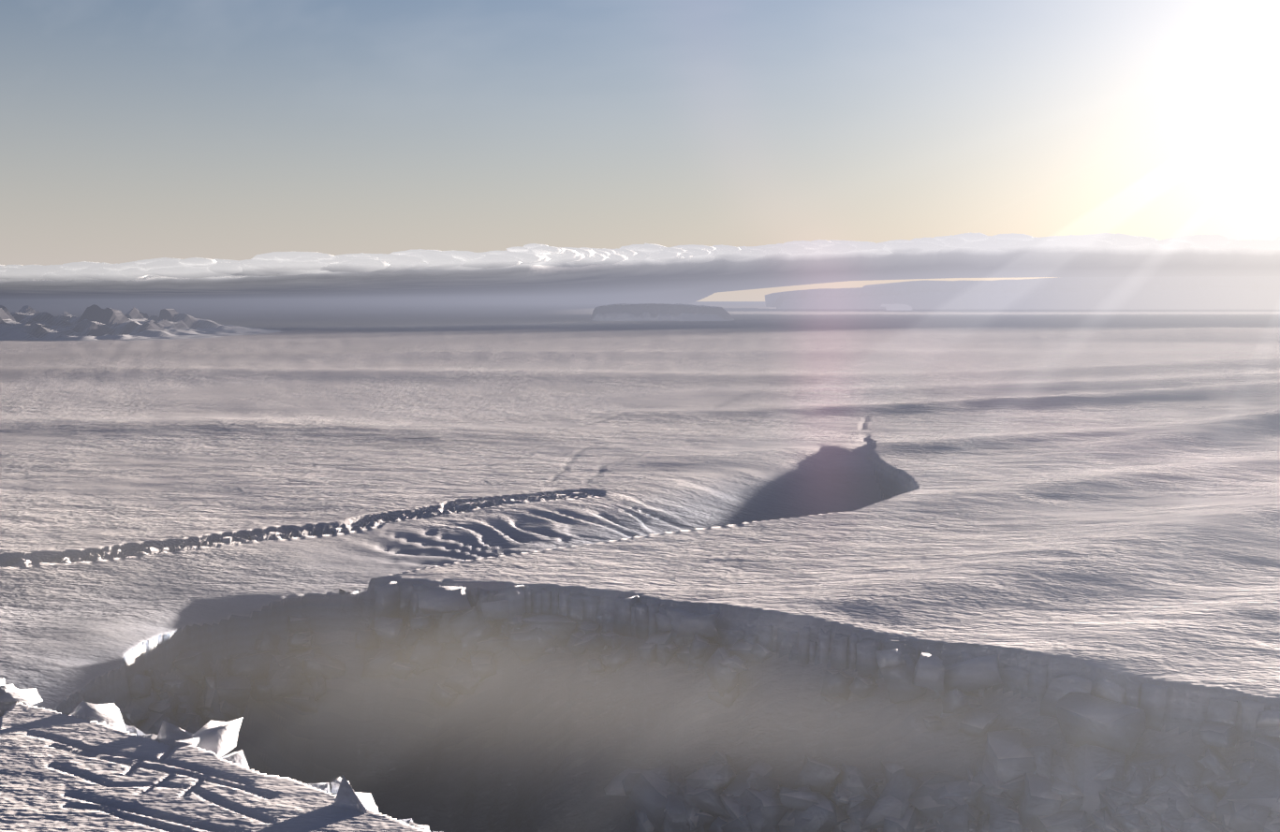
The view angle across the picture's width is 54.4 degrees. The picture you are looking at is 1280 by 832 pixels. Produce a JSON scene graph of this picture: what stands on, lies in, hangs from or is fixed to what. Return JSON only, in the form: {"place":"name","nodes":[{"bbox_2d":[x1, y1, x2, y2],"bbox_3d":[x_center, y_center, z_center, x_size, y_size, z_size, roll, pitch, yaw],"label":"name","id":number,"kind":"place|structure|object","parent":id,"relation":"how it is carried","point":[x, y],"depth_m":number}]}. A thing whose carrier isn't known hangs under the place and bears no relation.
{"place":"outdoors","nodes":[
{"label":"outdoors","id":0,"kind":"place"},
{"bbox_2d":[0,304,280,341],"bbox_3d":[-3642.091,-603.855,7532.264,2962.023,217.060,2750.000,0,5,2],"label":"mountain range","id":1,"kind":"structure","parent":0,"point":[94,322],"depth_m":6838.93},
{"bbox_2d":[0,301,1279,831],"bbox_3d":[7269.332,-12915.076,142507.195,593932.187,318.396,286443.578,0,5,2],"label":"snowy ground","id":2,"kind":"structure","parent":0,"point":[1094,496],"depth_m":1103.48},
{"bbox_2d":[0,677,1279,831],"bbox_3d":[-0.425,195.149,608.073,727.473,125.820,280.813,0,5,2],"label":"blocks","id":3,"kind":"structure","parent":2,"relation":"on","point":[1011,783],"depth_m":643.73},
{"bbox_2d":[121,581,1279,789],"bbox_3d":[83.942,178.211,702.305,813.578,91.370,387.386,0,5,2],"label":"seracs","id":4,"kind":"object","parent":2,"relation":"on","point":[1107,716],"depth_m":813.47},
{"bbox_2d":[374,581,1279,735],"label":"cliff columns","id":5,"kind":"structure","parent":2,"relation":"on","point":[634,617],"depth_m":750.49},
{"bbox_2d":[0,232,1279,304],"bbox_3d":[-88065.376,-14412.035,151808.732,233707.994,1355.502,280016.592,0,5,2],"label":"cloud","id":6,"kind":"structure","parent":0,"point":[628,274],"depth_m":15709.21},
{"bbox_2d":[0,0,1279,301],"label":"sky","id":7,"kind":"structure","parent":0,"point":[131,130]},
{"bbox_2d":[590,303,734,321],"bbox_3d":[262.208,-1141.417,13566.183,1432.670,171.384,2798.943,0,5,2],"label":"tabular iceberg","id":8,"kind":"object","parent":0,"point":[650,312],"depth_m":12419.44},
{"bbox_2d":[881,304,912,310],"bbox_3d":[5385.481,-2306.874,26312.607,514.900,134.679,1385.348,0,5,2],"label":"iceberg","id":9,"kind":"object","parent":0,"point":[897,307],"depth_m":25763.76},
{"bbox_2d":[765,276,1279,309],"bbox_3d":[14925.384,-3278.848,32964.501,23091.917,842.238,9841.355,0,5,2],"label":"tabular iceberg","id":10,"kind":"structure","parent":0,"point":[1178,293],"depth_m":29164.64}
]}

